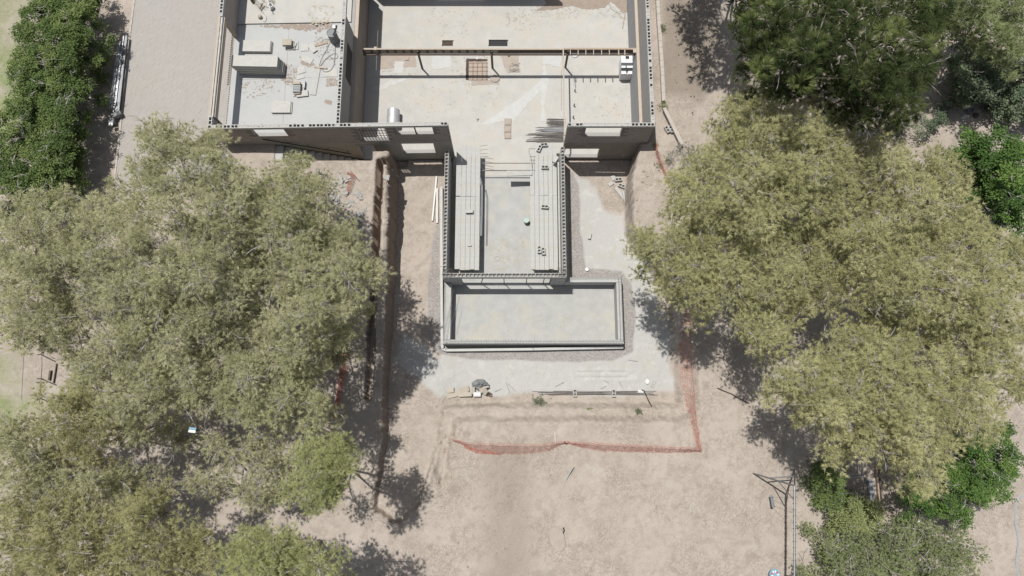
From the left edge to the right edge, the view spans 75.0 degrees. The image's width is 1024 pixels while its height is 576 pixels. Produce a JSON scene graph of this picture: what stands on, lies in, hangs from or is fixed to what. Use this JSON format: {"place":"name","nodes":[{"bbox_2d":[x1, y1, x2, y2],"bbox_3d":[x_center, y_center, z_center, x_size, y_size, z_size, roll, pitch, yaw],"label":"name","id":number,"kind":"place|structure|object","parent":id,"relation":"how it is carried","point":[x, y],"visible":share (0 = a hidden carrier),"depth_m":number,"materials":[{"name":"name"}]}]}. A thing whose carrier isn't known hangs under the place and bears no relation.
{"place":"outdoors","nodes":[
{"label":"outdoors","id":0,"kind":"place"},
{"bbox_2d":[112,0,246,191],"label":"brick paving","id":1,"kind":"structure","parent":0,"point":[171,44],"depth_m":36.76,"materials":[{"name":"brick"}]},
{"bbox_2d":[227,23,350,132],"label":"garage floor","id":2,"kind":"structure","parent":0,"point":[308,109],"depth_m":36.54,"materials":[{"name":"concrete"}]},
{"bbox_2d":[241,40,272,53],"bbox_3d":[-14.101,-13.348,36.901,1.654,0.212,0.677,1,78,0],"label":"board stack","id":3,"kind":"object","parent":2,"relation":"on","point":[258,46],"visible":1,"depth_m":36.81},
{"bbox_2d":[231,55,285,74],"bbox_3d":[-13.782,-12.118,36.300,2.624,0.888,0.659,1,78,0],"label":"board stack","id":4,"kind":"object","parent":2,"relation":"on","point":[255,65],"visible":1,"depth_m":35.91,"materials":[{"name":"wood"}]},
{"bbox_2d":[239,79,280,97],"bbox_3d":[-13.803,-10.909,36.502,2.260,0.001,1.212,0,78,0],"label":"dust stain","id":5,"kind":"object","parent":2,"relation":"on","point":[256,86],"visible":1,"depth_m":36.52,"materials":[{"name":"brown soil"}]},
{"bbox_2d":[271,101,292,113],"bbox_3d":[-12.495,-9.810,36.202,1.089,0.140,0.676,0,78,0],"label":"board stack","id":6,"kind":"object","parent":2,"relation":"on","point":[281,107],"visible":1,"depth_m":36.14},
{"bbox_2d":[282,39,297,50],"bbox_3d":[-12.253,-13.489,36.853,0.813,0.370,0.581,0,78,0],"label":"tile pile","id":7,"kind":"object","parent":2,"relation":"on","point":[289,44],"visible":1,"depth_m":36.78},
{"bbox_2d":[260,23,331,33],"bbox_3d":[-12.071,-14.505,37.248,4.049,0.002,0.712,0,78,0],"label":"dust stain","id":8,"kind":"object","parent":2,"relation":"on","point":[297,27],"visible":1,"depth_m":37.27,"materials":[{"name":"brown soil"}]},
{"bbox_2d":[293,83,303,96],"bbox_3d":[-11.648,-10.835,36.466,0.550,0.050,0.800,2,78,0],"label":"pallet board","id":9,"kind":"object","parent":2,"relation":"on","point":[302,86],"visible":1,"depth_m":36.46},
{"bbox_2d":[297,90,307,96],"bbox_3d":[-11.441,-10.602,36.367,0.620,0.050,0.340,-7,78,-1],"label":"pallet board","id":10,"kind":"object","parent":9,"relation":"on","point":[304,93],"visible":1,"depth_m":36.34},
{"bbox_2d":[293,82,300,94],"bbox_3d":[-11.707,-10.884,36.297,0.430,0.200,0.700,0,78,0],"label":"sack pile","id":11,"kind":"object","parent":10,"relation":"on","point":[296,88],"visible":1,"depth_m":36.24,"materials":[{"name":"white plastic"}]},
{"bbox_2d":[296,65,305,73],"bbox_3d":[-11.609,-12.024,36.720,0.420,0.035,0.440,-20,79,-4],"label":"loose board","id":12,"kind":"object","parent":2,"relation":"on","point":[300,69],"visible":1,"depth_m":36.70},
{"bbox_2d":[301,43,308,50],"bbox_3d":[-11.504,-13.358,36.997,0.420,0.035,0.460,-3,78,-1],"label":"loose board","id":13,"kind":"object","parent":2,"relation":"on","point":[304,47],"visible":1,"depth_m":36.98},
{"bbox_2d":[301,55,313,64],"bbox_3d":[-11.324,-12.625,36.845,0.620,0.035,0.360,25,79,5],"label":"loose board","id":14,"kind":"object","parent":2,"relation":"on","point":[306,59],"visible":1,"depth_m":36.83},
{"bbox_2d":[310,68,320,94],"bbox_3d":[-10.803,-11.334,36.572,0.340,0.045,1.620,6,78,1],"label":"long plank","id":15,"kind":"object","parent":2,"relation":"on","point":[315,80],"visible":1,"depth_m":36.55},
{"bbox_2d":[314,36,335,65],"bbox_3d":[-10.376,-13.139,36.965,1.290,0.001,1.806,0,78,0],"label":"dust stain","id":16,"kind":"object","parent":2,"relation":"on","point":[324,52],"visible":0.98,"depth_m":36.95,"materials":[{"name":"brown soil"}]},
{"bbox_2d":[324,68,336,76],"bbox_3d":[-9.986,-11.873,36.699,0.761,0.021,0.537,0,78,0],"label":"garage patch","id":17,"kind":"object","parent":2,"relation":"on","point":[332,72],"visible":1,"depth_m":36.69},
{"bbox_2d":[326,78,337,86],"bbox_3d":[-9.879,-11.297,36.583,0.689,0.001,0.542,0,78,0],"label":"dust stain","id":18,"kind":"object","parent":2,"relation":"on","point":[331,84],"visible":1,"depth_m":36.57,"materials":[{"name":"brown soil"}]},
{"bbox_2d":[326,28,338,43],"bbox_3d":[-9.854,-13.849,36.729,0.540,0.760,0.540,0,78,0],"label":"grey barrel","id":19,"kind":"object","parent":2,"relation":"on","point":[334,39],"visible":0.99,"depth_m":36.43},
{"bbox_2d":[238,0,351,24],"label":"raised garage floor","id":20,"kind":"structure","parent":0,"point":[289,12],"depth_m":37.37,"materials":[{"name":"concrete"}]},
{"bbox_2d":[307,5,333,24],"bbox_3d":[-10.730,-15.271,37.316,1.568,0.001,1.289,0,78,0],"label":"dust stain","id":21,"kind":"object","parent":20,"relation":"on","point":[316,18],"visible":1,"depth_m":37.31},
{"bbox_2d":[362,0,631,175],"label":"floor","id":22,"kind":"structure","parent":0,"point":[486,20],"depth_m":39.29,"materials":[{"name":"concrete"}]},
{"bbox_2d":[350,0,368,150],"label":"plinth wall","id":23,"kind":"structure","parent":22,"relation":"on","point":[359,66],"depth_m":37.68,"materials":[{"name":"grey concrete"}]},
{"bbox_2d":[387,107,399,122],"bbox_3d":[-6.826,-9.795,38.341,0.740,0.740,0.940,0,78,0],"label":"metal drum","id":24,"kind":"object","parent":22,"relation":"on","point":[393,114],"visible":0.73,"depth_m":38.06,"materials":[{"name":"metal"}]},
{"bbox_2d":[373,77,413,91],"bbox_3d":[-6.940,-12.118,39.228,2.520,0.012,0.433,-24,79,-5],"label":"floor patch","id":25,"kind":"object","parent":22,"relation":"on","point":[386,85],"visible":1,"depth_m":39.20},
{"bbox_2d":[379,56,415,68],"bbox_3d":[-6.773,-13.559,39.528,2.239,0.011,1.280,0,78,0],"label":"floor patch","id":26,"kind":"object","parent":22,"relation":"on","point":[384,60],"visible":0.51,"depth_m":39.49,"materials":[{"name":"concrete"}]},
{"bbox_2d":[393,61,403,73],"bbox_3d":[-6.697,-13.052,39.422,0.640,0.011,0.822,0,78,0],"label":"floor patch","id":27,"kind":"object","parent":22,"relation":"on","point":[398,67],"visible":1,"depth_m":39.41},
{"bbox_2d":[432,56,450,68],"bbox_3d":[-4.167,-13.470,39.509,1.165,0.011,1.101,0,78,0],"label":"floor patch","id":28,"kind":"object","parent":22,"relation":"on","point":[439,62],"visible":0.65,"depth_m":39.48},
{"bbox_2d":[442,40,452,45],"bbox_3d":[-3.839,-14.606,39.702,0.686,0.090,0.356,0,78,0],"label":"floor hole","id":29,"kind":"object","parent":22,"relation":"on","point":[447,42],"visible":1,"depth_m":39.72,"materials":[{"name":"soil"}]},
{"bbox_2d":[451,56,487,81],"bbox_3d":[-2.510,-13.015,39.410,2.289,0.001,1.906,0,78,0],"label":"dust stain","id":30,"kind":"object","parent":22,"relation":"on","point":[473,69],"visible":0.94,"depth_m":39.37,"materials":[{"name":"soil"}]},
{"bbox_2d":[468,61,487,79],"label":"dug floor","id":31,"kind":"structure","parent":22,"relation":"on","point":[474,66],"depth_m":39.38,"materials":[{"name":"soil"}]},
{"bbox_2d":[471,80,498,85],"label":"dug floor","id":32,"kind":"structure","parent":22,"relation":"on","point":[479,82],"depth_m":39.21,"materials":[{"name":"soil"}]},
{"bbox_2d":[490,75,499,81],"bbox_3d":[-1.005,-12.323,39.236,0.576,0.075,0.480,0,78,0],"label":"round cover","id":33,"kind":"object","parent":22,"relation":"on","point":[494,78],"visible":1,"depth_m":39.20,"materials":[{"name":"concrete"}]},
{"bbox_2d":[488,39,507,45],"bbox_3d":[-0.827,-14.615,39.704,1.174,0.090,0.409,0,78,0],"label":"floor hole","id":34,"kind":"object","parent":22,"relation":"on","point":[497,42],"visible":1,"depth_m":39.73,"materials":[{"name":"concrete"}]},
{"bbox_2d":[500,56,518,72],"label":"dug floor","id":35,"kind":"structure","parent":22,"relation":"on","point":[507,61],"depth_m":39.48,"materials":[{"name":"soil"}]},
{"bbox_2d":[481,64,548,124],"bbox_3d":[0.996,-10.514,38.896,2.668,0.010,5.563,43,81,8],"label":"floor patch","id":36,"kind":"object","parent":22,"relation":"on","point":[512,111],"visible":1,"depth_m":38.93,"materials":[{"name":"concrete"}]},
{"bbox_2d":[506,6,545,30],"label":"dust stain","id":37,"kind":"object","parent":22,"relation":"on","point":[520,17],"visible":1,"depth_m":40.08,"materials":[{"name":"soil"}]},
{"bbox_2d":[526,133,563,141],"bbox_3d":[1.888,-8.721,38.490,2.236,0.070,0.669,0,78,0],"label":"rod bundle","id":38,"kind":"object","parent":22,"relation":"on","point":[553,139],"visible":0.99,"depth_m":38.47,"materials":[{"name":"metal"}]},
{"bbox_2d":[542,56,561,66],"bbox_3d":[2.393,-13.535,39.522,1.226,0.012,0.914,0,78,0],"label":"floor patch","id":39,"kind":"object","parent":22,"relation":"on","point":[555,61],"visible":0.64,"depth_m":39.51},
{"bbox_2d":[546,118,563,126],"bbox_3d":[2.489,-9.584,38.670,1.234,0.071,0.529,0,78,0],"label":"rod bundle","id":40,"kind":"object","parent":22,"relation":"on","point":[550,123],"visible":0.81,"depth_m":38.66,"materials":[{"name":"metal"}]},
{"bbox_2d":[536,5,625,20],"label":"dust stain","id":41,"kind":"object","parent":22,"relation":"on","point":[584,13],"visible":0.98,"depth_m":40.14,"materials":[{"name":"soil"}]},
{"bbox_2d":[537,0,626,11],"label":"spread soil","id":42,"kind":"structure","parent":22,"relation":"on","point":[582,4],"depth_m":40.26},
{"bbox_2d":[582,85,629,116],"bbox_3d":[5.484,-10.914,38.974,2.865,0.001,2.036,0,78,0],"label":"dust stain","id":43,"kind":"object","parent":22,"relation":"on","point":[607,102],"visible":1,"depth_m":38.91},
{"bbox_2d":[618,56,632,79],"bbox_3d":[6.688,-12.823,38.842,0.803,0.990,1.026,0,78,0],"label":"white cabinet","id":44,"kind":"object","parent":22,"relation":"on","point":[625,64],"visible":0.77,"depth_m":38.48,"materials":[{"name":"plastic"}]},
{"bbox_2d":[362,47,635,69],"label":"timber beam","id":45,"kind":"structure","parent":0,"point":[419,52],"depth_m":37.51,"materials":[{"name":"wood"}]},
{"bbox_2d":[563,49,564,135],"bbox_3d":[2.860,-10.806,36.722,0.070,0.070,5.181,0,78,0],"label":"long batten","id":46,"kind":"object","parent":45,"relation":"on","point":[563,93],"visible":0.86,"depth_m":36.65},
{"bbox_2d":[450,176,558,281],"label":"pool room floor","id":47,"kind":"structure","parent":0,"point":[504,207],"depth_m":37.42,"materials":[{"name":"concrete"}]},
{"bbox_2d":[455,145,479,269],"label":"plank deck","id":48,"kind":"structure","parent":47,"relation":"on","point":[469,189],"depth_m":36.61,"materials":[{"name":"wood"}]},
{"bbox_2d":[489,236,527,269],"bbox_3d":[-0.196,-1.969,37.120,2.205,0.001,1.973,0,78,0],"label":"dust stain","id":49,"kind":"object","parent":47,"relation":"on","point":[502,240],"visible":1,"depth_m":37.09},
{"bbox_2d":[530,142,557,269],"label":"plank deck","id":50,"kind":"structure","parent":47,"relation":"on","point":[545,192],"depth_m":36.59,"materials":[{"name":"wood"}]},
{"bbox_2d":[507,171,532,175],"bbox_3d":[0.429,-6.352,36.993,1.450,0.060,0.313,0,78,0],"label":"timber offcut","id":51,"kind":"object","parent":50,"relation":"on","point":[518,173],"visible":1,"depth_m":36.96,"materials":[{"name":"white wood"}]},
{"bbox_2d":[0,0,1023,575],"bbox_3d":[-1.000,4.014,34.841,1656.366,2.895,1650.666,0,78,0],"label":"ground","id":52,"kind":"structure","parent":0,"point":[706,510],"depth_m":34.33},
{"bbox_2d":[0,409,102,523],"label":"pine tree","id":53,"kind":"object","parent":52,"relation":"on","point":[20,438],"visible":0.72,"depth_m":27.60,"materials":[{"name":"green plant"}]},
{"bbox_2d":[0,0,116,219],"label":"leafy hedge","id":54,"kind":"object","parent":52,"relation":"on","point":[48,104],"visible":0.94,"depth_m":33.84,"materials":[{"name":"green plant"}]},
{"bbox_2d":[0,182,124,360],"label":"pine tree","id":55,"kind":"object","parent":52,"relation":"on","point":[30,271],"visible":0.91,"depth_m":28.81,"materials":[{"name":"green plant"}]},
{"bbox_2d":[20,353,142,479],"bbox_3d":[-18.535,5.791,30.421,5.288,7.989,5.649,0,78,0],"label":"pine tree","id":56,"kind":"object","parent":52,"relation":"on","point":[72,402],"visible":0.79,"depth_m":27.92,"materials":[{"name":"green plant"}]},
{"bbox_2d":[11,444,175,520],"bbox_3d":[-18.289,8.842,30.037,6.546,7.517,3.402,12,79,3],"label":"pine tree","id":57,"kind":"object","parent":52,"relation":"on","point":[117,486],"visible":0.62,"depth_m":28.19,"materials":[{"name":"green plant"}]},
{"bbox_2d":[0,476,227,575],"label":"pine tree","id":58,"kind":"object","parent":52,"relation":"on","point":[114,541],"visible":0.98,"depth_m":25.53,"materials":[{"name":"green plant"}]},
{"bbox_2d":[108,36,127,125],"bbox_3d":[-21.429,-11.329,36.410,0.780,0.305,5.437,0,78,0],"label":"pole bundle","id":59,"kind":"object","parent":52,"relation":"on","point":[116,89],"visible":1,"depth_m":36.30,"materials":[{"name":"white metal"}]},
{"bbox_2d":[38,109,280,368],"bbox_3d":[-15.343,-1.938,30.356,10.578,9.012,12.014,0,78,0],"label":"pine tree","id":60,"kind":"object","parent":52,"relation":"on","point":[193,236],"visible":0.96,"depth_m":27.77,"materials":[{"name":"green plant"}]},
{"bbox_2d":[50,321,346,448],"bbox_3d":[-13.816,4.532,30.367,13.661,8.489,5.588,0,78,0],"label":"pine tree","id":61,"kind":"object","parent":52,"relation":"on","point":[158,395],"visible":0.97,"depth_m":27.50,"materials":[{"name":"green plant"}]},
{"bbox_2d":[208,116,218,124],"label":"gate block wall","id":62,"kind":"structure","parent":52,"relation":"on","point":[212,120],"depth_m":34.13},
{"bbox_2d":[208,16,238,124],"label":"block wall","id":63,"kind":"structure","parent":52,"relation":"on","point":[223,24],"depth_m":34.83,"materials":[{"name":"grey paint"}]},
{"bbox_2d":[140,411,315,517],"bbox_3d":[-12.756,8.020,30.955,7.885,5.960,4.837,0,78,0],"label":"pine tree","id":64,"kind":"object","parent":52,"relation":"on","point":[247,454],"visible":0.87,"depth_m":29.56,"materials":[{"name":"green plant"}]},
{"bbox_2d":[219,0,239,37],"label":"gate block wall","id":65,"kind":"structure","parent":52,"relation":"on","point":[229,10],"depth_m":36.41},
{"bbox_2d":[211,518,356,575],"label":"pine tree","id":66,"kind":"object","parent":52,"relation":"on","point":[279,555],"visible":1,"depth_m":25.01,"materials":[{"name":"green plant"}]},
{"bbox_2d":[262,139,364,160],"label":"concrete stairs","id":67,"kind":"structure","parent":52,"relation":"on","point":[318,156],"depth_m":36.54,"materials":[{"name":"grey concrete"}]},
{"bbox_2d":[236,148,396,412],"bbox_3d":[-9.393,-0.338,30.737,7.995,8.920,11.195,22,79,4],"label":"pine tree","id":68,"kind":"object","parent":52,"relation":"on","point":[305,274],"visible":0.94,"depth_m":28.26,"materials":[{"name":"green plant"}]},
{"bbox_2d":[269,418,367,519],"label":"pine tree","id":69,"kind":"object","parent":52,"relation":"on","point":[327,461],"visible":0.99,"depth_m":25.64,"materials":[{"name":"green plant"}]},
{"bbox_2d":[207,122,454,160],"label":"front block wall","id":70,"kind":"structure","parent":52,"relation":"on","point":[345,137],"depth_m":35.26,"materials":[{"name":"paint"}]},
{"bbox_2d":[333,347,346,419],"bbox_3d":[-8.778,4.802,34.202,0.535,0.530,3.919,3,78,1],"label":"orange netting","id":71,"kind":"object","parent":52,"relation":"on","point":[340,384],"visible":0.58,"depth_m":34.23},
{"bbox_2d":[336,0,355,123],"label":"dividing block wall","id":72,"kind":"structure","parent":52,"relation":"on","point":[344,94],"depth_m":35.23,"materials":[{"name":"grey concrete"}]},
{"bbox_2d":[346,44,351,85],"bbox_3d":[-8.783,-12.046,35.948,0.015,1.000,2.000,0,78,0],"label":"shutter panel","id":73,"kind":"object","parent":72,"relation":"attached to","point":[349,64],"visible":1,"depth_m":36.00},
{"bbox_2d":[431,176,437,220],"bbox_3d":[-4.380,-5.053,37.694,0.110,0.112,2.642,4,78,1],"label":"white pipe","id":74,"kind":"object","parent":52,"relation":"on","point":[434,198],"visible":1,"depth_m":37.65,"materials":[{"name":"plastic"}]},
{"bbox_2d":[436,188,437,222],"bbox_3d":[-4.219,-4.646,37.603,0.110,0.105,2.054,-1,78,0],"label":"white pipe","id":75,"kind":"object","parent":52,"relation":"on","point":[436,205],"visible":1,"depth_m":37.56,"materials":[{"name":"plastic"}]},
{"bbox_2d":[446,386,474,398],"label":"cardboard sheets","id":76,"kind":"object","parent":52,"relation":"on","point":[460,392],"visible":1,"depth_m":35.38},
{"bbox_2d":[472,379,489,390],"bbox_3d":[-1.695,5.146,35.472,0.850,0.493,0.811,-37,81,-7],"label":"grey tarp","id":77,"kind":"object","parent":52,"relation":"on","point":[477,384],"visible":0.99,"depth_m":35.42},
{"bbox_2d":[465,446,498,454],"bbox_3d":[-1.524,8.284,33.676,1.936,0.170,0.258,12,79,3],"label":"orange netting","id":78,"kind":"object","parent":52,"relation":"on","point":[480,451],"visible":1,"depth_m":33.67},
{"bbox_2d":[442,147,568,285],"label":"wall","id":79,"kind":"structure","parent":52,"relation":"on","point":[556,279],"depth_m":35.55,"materials":[{"name":"concrete"}]},
{"bbox_2d":[557,162,560,271],"bbox_3d":[2.557,-3.869,36.222,0.087,0.040,6.300,0,78,0],"label":"edge board","id":80,"kind":"object","parent":79,"relation":"attached to","point":[559,218],"visible":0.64,"depth_m":36.19,"materials":[{"name":"grey wood"}]},
{"bbox_2d":[451,438,563,454],"bbox_3d":[-0.203,8.017,33.575,5.721,0.595,0.728,1,78,0],"label":"orange netting","id":81,"kind":"object","parent":52,"relation":"on","point":[511,446],"visible":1,"depth_m":33.54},
{"bbox_2d":[440,185,623,351],"bbox_3d":[0.962,-1.303,36.371,10.025,1.906,9.466,0,78,0],"label":"concrete basin","id":82,"kind":"object","parent":52,"relation":"on","point":[594,305],"visible":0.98,"depth_m":36.36,"materials":[{"name":"concrete"}]},
{"bbox_2d":[531,393,550,406],"bbox_3d":[1.524,6.032,35.169,1.235,0.556,1.106,16,79,3],"label":"weed","id":83,"kind":"object","parent":52,"relation":"on","point":[539,399],"visible":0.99,"depth_m":35.18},
{"bbox_2d":[549,526,564,551],"bbox_3d":[2.222,12.381,32.834,0.772,0.070,1.215,-12,80,0],"label":"earth crust","id":84,"kind":"object","parent":52,"relation":"on","point":[556,538],"visible":1,"depth_m":32.80,"materials":[{"name":"soil"}]},
{"bbox_2d":[532,391,652,394],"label":"long rods","id":85,"kind":"object","parent":52,"relation":"on","point":[624,392],"visible":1,"depth_m":35.44,"materials":[{"name":"metal"}]},
{"bbox_2d":[563,123,654,159],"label":"front block wall","id":86,"kind":"structure","parent":52,"relation":"on","point":[625,142],"depth_m":35.64,"materials":[{"name":"grey concrete"}]},
{"bbox_2d":[565,441,701,452],"bbox_3d":[6.076,8.059,33.501,6.965,0.657,0.451,2,78,1],"label":"orange netting","id":87,"kind":"object","parent":52,"relation":"on","point":[613,445],"visible":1,"depth_m":33.55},
{"bbox_2d":[627,0,654,122],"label":"side block wall","id":88,"kind":"structure","parent":52,"relation":"on","point":[641,79],"depth_m":36.55,"materials":[{"name":"concrete"}]},
{"bbox_2d":[655,0,665,102],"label":"stone kerb line","id":89,"kind":"object","parent":52,"relation":"on","point":[660,49],"visible":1,"depth_m":36.83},
{"bbox_2d":[654,143,668,184],"bbox_3d":[8.000,-6.600,35.520,0.201,0.517,2.416,-19,79,-4],"label":"orange netting","id":90,"kind":"object","parent":52,"relation":"on","point":[659,156],"visible":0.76,"depth_m":35.53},
{"bbox_2d":[662,107,683,145],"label":"loose kerb","id":91,"kind":"structure","parent":52,"relation":"on","point":[672,126],"depth_m":35.80,"materials":[{"name":"concrete"}]},
{"bbox_2d":[655,137,706,176],"bbox_3d":[9.491,-6.724,35.516,2.778,3.074,2.874,-39,81,-7],"label":"grey scrub","id":92,"kind":"object","parent":52,"relation":"on","point":[670,156],"visible":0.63,"depth_m":35.40,"materials":[{"name":"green plant"}]},
{"bbox_2d":[679,309,700,449],"bbox_3d":[9.142,4.695,34.450,0.558,1.578,7.277,-3,78,-1],"label":"orange netting","id":93,"kind":"object","parent":52,"relation":"on","point":[697,436],"visible":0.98,"depth_m":34.57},
{"bbox_2d":[622,217,851,369],"bbox_3d":[10.341,0.200,30.894,10.849,8.435,7.394,0,78,0],"label":"tree","id":94,"kind":"object","parent":52,"relation":"on","point":[753,284],"visible":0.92,"depth_m":28.35,"materials":[{"name":"green plant"}]},
{"bbox_2d":[656,73,883,258],"bbox_3d":[11.604,-5.321,31.133,10.523,9.431,9.183,0,78,0],"label":"pine tree","id":95,"kind":"object","parent":52,"relation":"on","point":[769,168],"visible":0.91,"depth_m":28.23,"materials":[{"name":"green plant"}]},
{"bbox_2d":[753,469,795,575],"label":"swing set","id":96,"kind":"object","parent":52,"relation":"on","point":[794,527],"visible":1,"depth_m":30.56,"materials":[{"name":"grey metal"}]},
{"bbox_2d":[769,569,779,575],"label":"round swing","id":97,"kind":"object","parent":96,"relation":"hanging from","point":[774,572],"visible":1,"depth_m":32.18,"materials":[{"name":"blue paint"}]},
{"bbox_2d":[798,448,863,517],"bbox_3d":[15.381,9.819,32.654,2.395,3.448,3.601,-37,81,-7],"label":"dark bush","id":98,"kind":"object","parent":52,"relation":"on","point":[821,477],"visible":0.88,"depth_m":32.13,"materials":[{"name":"green plant"}]},
{"bbox_2d":[723,0,958,140],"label":"dark pine tree","id":99,"kind":"object","parent":52,"relation":"on","point":[814,58],"visible":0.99,"depth_m":27.20,"materials":[{"name":"green plant"}]},
{"bbox_2d":[842,461,865,498],"bbox_3d":[16.684,9.414,32.709,1.354,0.141,1.772,0,78,0],"label":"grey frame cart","id":100,"kind":"object","parent":52,"relation":"on","point":[864,484],"visible":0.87,"depth_m":32.62,"materials":[{"name":"metal"}]},
{"bbox_2d":[824,490,893,540],"bbox_3d":[16.416,10.874,32.088,3.103,3.393,2.390,0,78,0],"label":"yellow green bush","id":101,"kind":"object","parent":52,"relation":"on","point":[856,512],"visible":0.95,"depth_m":31.30,"materials":[{"name":"green plant"}]},
{"bbox_2d":[867,480,874,500],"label":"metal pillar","id":102,"kind":"structure","parent":52,"relation":"on","point":[870,488],"depth_m":33.04,"materials":[{"name":"grey metal"}]},
{"bbox_2d":[874,466,880,505],"bbox_3d":[18.270,9.868,33.315,0.070,0.150,1.900,1,78,0],"label":"side rail","id":103,"kind":"object","parent":52,"relation":"on","point":[877,483],"visible":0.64,"depth_m":33.28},
{"bbox_2d":[878,469,882,505],"bbox_3d":[18.377,9.868,33.315,0.070,0.150,1.900,1,78,0],"label":"side rail","id":104,"kind":"object","parent":52,"relation":"on","point":[880,488],"visible":0.64,"depth_m":33.26,"materials":[{"name":"brown metal"}]},
{"bbox_2d":[755,312,1023,505],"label":"tree","id":105,"kind":"object","parent":52,"relation":"on","point":[896,361],"visible":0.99,"depth_m":26.35,"materials":[{"name":"green plant"}]},
{"bbox_2d":[792,512,992,575],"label":"olive shrub","id":106,"kind":"object","parent":52,"relation":"on","point":[890,563],"visible":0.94,"depth_m":30.86,"materials":[{"name":"green plant"}]},
{"bbox_2d":[806,127,1023,364],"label":"tree","id":107,"kind":"object","parent":52,"relation":"on","point":[918,245],"visible":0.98,"depth_m":27.34,"materials":[{"name":"green plant"}]},
{"bbox_2d":[884,90,952,140],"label":"undergrowth","id":108,"kind":"object","parent":52,"relation":"on","point":[935,121],"visible":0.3,"depth_m":35.53,"materials":[{"name":"green plant"}]},
{"bbox_2d":[894,418,1023,534],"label":"fresh green tree","id":109,"kind":"object","parent":52,"relation":"on","point":[974,482],"visible":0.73,"depth_m":30.59,"materials":[{"name":"green plant"}]},
{"bbox_2d":[904,0,1023,81],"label":"pine tree","id":110,"kind":"object","parent":52,"relation":"on","point":[1010,30],"visible":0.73,"depth_m":31.46,"materials":[{"name":"green plant"}]},
{"bbox_2d":[923,28,1023,128],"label":"grey leaf tree","id":111,"kind":"object","parent":52,"relation":"on","point":[973,84],"visible":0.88,"depth_m":34.79,"materials":[{"name":"green plant"}]},
{"bbox_2d":[937,123,1023,271],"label":"fresh green tree","id":112,"kind":"object","parent":52,"relation":"on","point":[984,158],"visible":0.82,"depth_m":31.94,"materials":[{"name":"green plant"}]},
{"bbox_2d":[1014,495,1023,575],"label":"garden hose","id":113,"kind":"object","parent":52,"relation":"on","point":[1015,513],"visible":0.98,"depth_m":32.91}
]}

